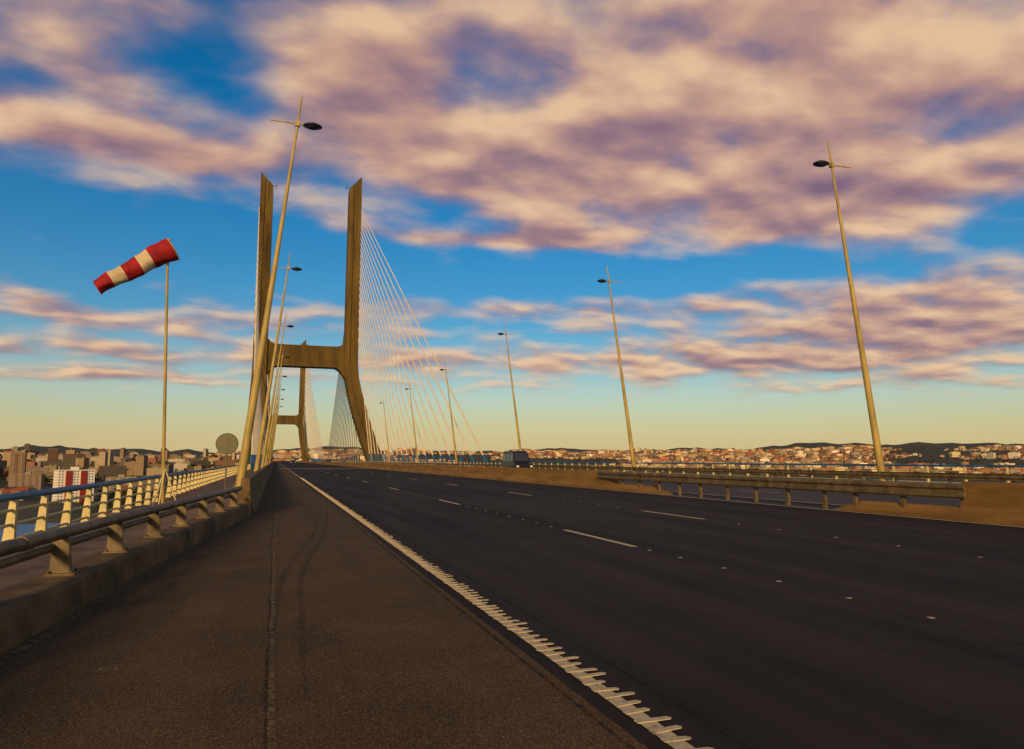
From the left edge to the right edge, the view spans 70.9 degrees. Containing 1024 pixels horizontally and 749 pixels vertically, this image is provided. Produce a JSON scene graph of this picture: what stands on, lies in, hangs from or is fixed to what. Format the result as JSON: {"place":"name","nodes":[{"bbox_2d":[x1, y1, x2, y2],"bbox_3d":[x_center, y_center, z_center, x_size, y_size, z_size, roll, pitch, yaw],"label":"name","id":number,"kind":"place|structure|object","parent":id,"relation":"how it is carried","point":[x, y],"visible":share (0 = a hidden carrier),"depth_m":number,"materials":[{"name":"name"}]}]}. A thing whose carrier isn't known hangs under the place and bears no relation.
{"place":"outdoors","nodes":[
{"label":"outdoors","id":0,"kind":"place"},
{"bbox_2d":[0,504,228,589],"bbox_3d":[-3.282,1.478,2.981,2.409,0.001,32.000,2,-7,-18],"label":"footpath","id":1,"kind":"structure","parent":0,"point":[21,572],"depth_m":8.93,"materials":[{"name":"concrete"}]},
{"bbox_2d":[93,238,178,511],"bbox_3d":[-8.192,-0.061,15.791,1.994,6.140,0.673,2,-7,-18],"label":"windsock","id":2,"kind":"object","parent":1,"relation":"on","point":[153,256],"visible":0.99,"depth_m":15.86,"materials":[{"name":"fabric"}]},
{"bbox_2d":[0,463,250,541],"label":"bridge railing","id":3,"kind":"object","parent":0,"point":[41,518],"visible":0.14,"depth_m":13.32,"materials":[{"name":"beige metal"}]},
{"bbox_2d":[0,481,960,541],"bbox_3d":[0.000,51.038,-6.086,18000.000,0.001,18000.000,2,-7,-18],"label":"water","id":4,"kind":"structure","parent":0,"point":[22,529],"depth_m":544.37,"materials":[{"name":"blue liquid"}]},
{"bbox_2d":[267,340,324,461],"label":"bridge pylon","id":5,"kind":"object","parent":4,"relation":"in","point":[300,419],"visible":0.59,"depth_m":656.21,"materials":[{"name":"concrete"}]},
{"bbox_2d":[248,172,489,468],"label":"bridge pylon","id":6,"kind":"object","parent":4,"relation":"on","point":[342,359],"visible":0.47,"depth_m":251.51,"materials":[{"name":"beige concrete"}]},
{"bbox_2d":[0,442,1023,524],"bbox_3d":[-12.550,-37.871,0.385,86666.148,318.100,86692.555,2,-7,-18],"label":"ground","id":7,"kind":"structure","parent":0,"point":[24,514],"depth_m":3690.63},
{"bbox_2d":[8,451,26,486],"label":"walls","id":8,"kind":"structure","parent":7,"relation":"on","point":[18,460],"depth_m":1304.00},
{"bbox_2d":[9,453,26,483],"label":"windows","id":9,"kind":"structure","parent":8,"relation":"attached to","point":[16,464],"depth_m":1303.54,"materials":[{"name":"grey glass"}]},
{"bbox_2d":[13,453,25,473],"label":"bays","id":10,"kind":"object","parent":8,"relation":"attached to","point":[15,463],"visible":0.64,"depth_m":1305.21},
{"bbox_2d":[10,472,44,489],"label":"walls","id":11,"kind":"structure","parent":7,"relation":"on","point":[42,478],"depth_m":1230.32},
{"bbox_2d":[14,475,37,488],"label":"bays","id":12,"kind":"object","parent":11,"relation":"attached to","point":[22,480],"visible":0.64,"depth_m":1227.12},
{"bbox_2d":[11,475,43,488],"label":"windows","id":13,"kind":"structure","parent":11,"relation":"attached to","point":[26,482],"depth_m":1228.12,"materials":[{"name":"glass"}]},
{"bbox_2d":[52,467,95,502],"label":"walls","id":14,"kind":"structure","parent":7,"relation":"on","point":[57,473],"depth_m":822.88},
{"bbox_2d":[52,471,93,502],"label":"windows","id":15,"kind":"structure","parent":14,"relation":"attached to","point":[70,482],"depth_m":821.80,"materials":[{"name":"grey glass"}]},
{"bbox_2d":[64,471,87,502],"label":"bays","id":16,"kind":"object","parent":14,"relation":"attached to","point":[81,481],"visible":0.39,"depth_m":826.18,"materials":[{"name":"red paint"}]},
{"bbox_2d":[0,443,240,500],"bbox_3d":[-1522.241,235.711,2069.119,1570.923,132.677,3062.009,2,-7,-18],"label":"distant apartment blocks","id":17,"kind":"structure","parent":7,"relation":"on","point":[107,462],"depth_m":1860.29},
{"bbox_2d":[106,475,136,492],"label":"walls","id":18,"kind":"structure","parent":7,"relation":"on","point":[120,476],"depth_m":1125.89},
{"bbox_2d":[110,477,131,492],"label":"bays","id":19,"kind":"object","parent":18,"relation":"attached to","point":[112,479],"visible":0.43,"depth_m":1119.89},
{"bbox_2d":[0,446,1023,511],"bbox_3d":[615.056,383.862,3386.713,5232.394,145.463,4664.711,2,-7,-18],"label":"distant trees","id":20,"kind":"object","parent":7,"relation":"on","point":[109,505],"visible":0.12,"depth_m":2098.82,"materials":[{"name":"green plant"}]},
{"bbox_2d":[236,444,1023,478],"bbox_3d":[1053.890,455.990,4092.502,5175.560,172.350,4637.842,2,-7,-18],"label":"distant town","id":21,"kind":"object","parent":7,"relation":"on","point":[795,455],"visible":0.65,"depth_m":3673.30},
{"bbox_3d":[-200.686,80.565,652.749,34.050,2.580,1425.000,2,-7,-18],"label":"bridge deck","id":22,"kind":"structure","parent":7,"relation":"on","visible":0},
{"bbox_2d":[0,503,251,654],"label":"concrete kerb","id":23,"kind":"structure","parent":22,"relation":"on","point":[31,607],"depth_m":7.24,"materials":[{"name":"grey concrete"}]},
{"bbox_2d":[0,486,242,576],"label":"guard rail","id":24,"kind":"object","parent":23,"relation":"on","point":[58,548],"visible":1,"depth_m":8.21,"materials":[{"name":"metal"}]},
{"bbox_2d":[142,461,272,505],"bbox_3d":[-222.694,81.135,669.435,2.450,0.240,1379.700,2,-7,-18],"label":"walkway","id":25,"kind":"structure","parent":22,"relation":"on","point":[218,485],"depth_m":29.12,"materials":[{"name":"concrete"}]},
{"bbox_2d":[216,433,238,488],"bbox_3d":[-10.532,3.263,26.485,0.788,2.192,0.102,2,-7,-18],"label":"traffic sign","id":26,"kind":"object","parent":25,"relation":"on","point":[227,443],"visible":0.98,"depth_m":26.51,"materials":[{"name":"grey metal"}]},
{"bbox_2d":[260,316,293,467],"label":"street lamp","id":27,"kind":"object","parent":25,"relation":"on","point":[267,433],"visible":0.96,"depth_m":83.26,"materials":[{"name":"metal"}]},
{"bbox_2d":[264,348,289,465],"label":"street lamp","id":28,"kind":"object","parent":25,"relation":"on","point":[267,451],"visible":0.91,"depth_m":108.75,"materials":[{"name":"metal"}]},
{"bbox_2d":[267,372,286,464],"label":"street lamp","id":29,"kind":"object","parent":25,"relation":"on","point":[274,421],"visible":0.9,"depth_m":134.33,"materials":[{"name":"metal"}]},
{"bbox_2d":[269,386,284,462],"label":"street lamp","id":30,"kind":"object","parent":25,"relation":"on","point":[274,423],"visible":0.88,"depth_m":160.02,"materials":[{"name":"metal"}]},
{"bbox_2d":[270,398,283,462],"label":"street lamp","id":31,"kind":"object","parent":25,"relation":"on","point":[274,430],"visible":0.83,"depth_m":185.53,"materials":[{"name":"metal"}]},
{"bbox_2d":[271,403,282,459],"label":"street lamp","id":32,"kind":"object","parent":25,"relation":"on","point":[275,430],"visible":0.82,"depth_m":211.12,"materials":[{"name":"metal"}]},
{"bbox_2d":[234,97,321,486],"bbox_3d":[-10.569,-4.084,32.819,3.236,18.325,0.697,2,-7,-18],"label":"street lamp","id":33,"kind":"object","parent":25,"relation":"on","point":[245,452],"visible":0.95,"depth_m":32.26,"materials":[{"name":"metal"}]},
{"bbox_2d":[254,252,301,471],"bbox_3d":[-18.958,-1.046,58.303,3.236,18.325,0.697,2,-7,-18],"label":"street lamp","id":34,"kind":"object","parent":25,"relation":"on","point":[259,448],"visible":0.89,"depth_m":57.78,"materials":[{"name":"metal"}]},
{"bbox_2d":[0,461,647,748],"bbox_3d":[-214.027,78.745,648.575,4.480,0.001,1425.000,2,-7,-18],"label":"hard shoulder","id":35,"kind":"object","parent":22,"relation":"on","point":[376,646],"visible":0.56,"depth_m":4.97},
{"bbox_2d":[0,493,486,748],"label":"grit","id":36,"kind":"object","parent":35,"relation":"on","point":[272,674],"visible":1,"depth_m":5.94,"materials":[{"name":"brown"}]},
{"bbox_2d":[238,461,274,514],"bbox_3d":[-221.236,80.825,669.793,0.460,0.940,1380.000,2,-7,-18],"label":"concrete barrier","id":37,"kind":"object","parent":35,"relation":"on","point":[253,484],"visible":0.91,"depth_m":21.84,"materials":[{"name":"grey concrete"}]},
{"bbox_2d":[0,0,1023,453],"label":"sky","id":38,"kind":"structure","parent":0,"point":[507,155],"materials":[{"name":"blue"}]},
{"bbox_2d":[277,461,1023,748],"bbox_3d":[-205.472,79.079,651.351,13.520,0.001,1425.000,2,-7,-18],"label":"road","id":39,"kind":"structure","parent":0,"point":[742,648],"depth_m":7.17,"materials":[{"name":"black asphalt"}]},
{"bbox_2d":[310,468,349,468],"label":"expansion joint","id":40,"kind":"object","parent":39,"relation":"on","point":[329,468],"visible":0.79,"depth_m":120.68,"materials":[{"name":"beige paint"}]},
{"bbox_2d":[281,464,713,748],"bbox_3d":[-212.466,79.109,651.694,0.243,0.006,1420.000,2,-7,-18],"label":"edge line","id":41,"kind":"object","parent":39,"relation":"on","point":[659,730],"visible":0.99,"depth_m":5.03,"materials":[{"name":"beige paint"}]},
{"bbox_2d":[264,474,1015,748],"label":"debris","id":42,"kind":"object","parent":39,"relation":"on","point":[542,675],"visible":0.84,"depth_m":5.56,"materials":[{"name":"black gravel"}]},
{"bbox_2d":[301,462,1018,546],"bbox_3d":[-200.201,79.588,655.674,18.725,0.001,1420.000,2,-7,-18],"label":"lane markings","id":43,"kind":"object","parent":39,"relation":"on","point":[694,517],"visible":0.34,"depth_m":19.85,"materials":[{"name":"beige paint"}]},
{"bbox_2d":[347,477,980,618],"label":"road studs","id":44,"kind":"object","parent":39,"relation":"on","point":[682,557],"visible":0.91,"depth_m":11.79,"materials":[{"name":"plastic"}]},
{"bbox_2d":[619,480,960,508],"bbox_3d":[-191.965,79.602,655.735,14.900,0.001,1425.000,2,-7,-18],"label":"opposite carriageway","id":45,"kind":"structure","parent":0,"point":[805,497],"depth_m":27.89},
{"bbox_2d":[364,410,372,461],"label":"street lamp","id":46,"kind":"object","parent":45,"relation":"on","point":[369,439],"visible":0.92,"depth_m":228.28,"materials":[{"name":"metal"}]},
{"bbox_2d":[380,401,390,463],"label":"street lamp","id":47,"kind":"object","parent":45,"relation":"on","point":[387,436],"visible":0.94,"depth_m":192.38,"materials":[{"name":"metal"}]},
{"bbox_2d":[405,385,418,464],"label":"street lamp","id":48,"kind":"object","parent":45,"relation":"on","point":[414,429],"visible":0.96,"depth_m":154.63,"materials":[{"name":"metal"}]},
{"bbox_2d":[439,364,457,465],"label":"street lamp","id":49,"kind":"object","parent":45,"relation":"on","point":[445,369],"visible":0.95,"depth_m":121.64,"materials":[{"name":"metal"}]},
{"bbox_2d":[498,323,521,450],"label":"street lamp","id":50,"kind":"object","parent":45,"relation":"on","point":[518,434],"visible":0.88,"depth_m":89.68,"materials":[{"name":"metal"}]},
{"bbox_2d":[502,451,532,467],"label":"van","id":51,"kind":"object","parent":45,"relation":"on","point":[517,459],"visible":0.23,"depth_m":79.51,"materials":[{"name":"metal"}]},
{"bbox_2d":[597,267,635,472],"bbox_3d":[9.054,-0.422,61.834,3.548,18.130,0.697,2,-7,-18],"label":"street lamp","id":52,"kind":"object","parent":45,"relation":"on","point":[632,454],"visible":0.98,"depth_m":61.71,"materials":[{"name":"metal"}]},
{"bbox_2d":[284,460,1023,525],"bbox_3d":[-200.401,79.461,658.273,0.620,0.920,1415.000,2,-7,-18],"label":"median barrier","id":53,"kind":"object","parent":45,"relation":"on","point":[994,502],"visible":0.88,"depth_m":19.45,"materials":[{"name":"concrete"}]},
{"bbox_2d":[331,461,1023,482],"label":"bridge railing","id":54,"kind":"object","parent":45,"relation":"on","point":[1006,471],"visible":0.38,"depth_m":43.65,"materials":[{"name":"grey metal"}]},
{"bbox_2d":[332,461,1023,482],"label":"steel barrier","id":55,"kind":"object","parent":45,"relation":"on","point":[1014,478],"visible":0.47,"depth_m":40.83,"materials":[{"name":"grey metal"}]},
{"bbox_2d":[597,471,965,508],"bbox_3d":[7.502,4.119,26.241,0.565,0.855,20.200,2,-7,-18],"label":"median guard rail","id":56,"kind":"object","parent":45,"relation":"on","point":[902,490],"visible":0.95,"depth_m":21.40,"materials":[{"name":"metal"}]},
{"bbox_2d":[813,140,886,480],"bbox_3d":[17.296,-3.329,36.816,3.529,17.980,0.697,2,-7,-18],"label":"street lamp","id":57,"kind":"object","parent":45,"relation":"on","point":[879,459],"visible":0.92,"depth_m":36.69,"materials":[{"name":"metal"}]}
]}

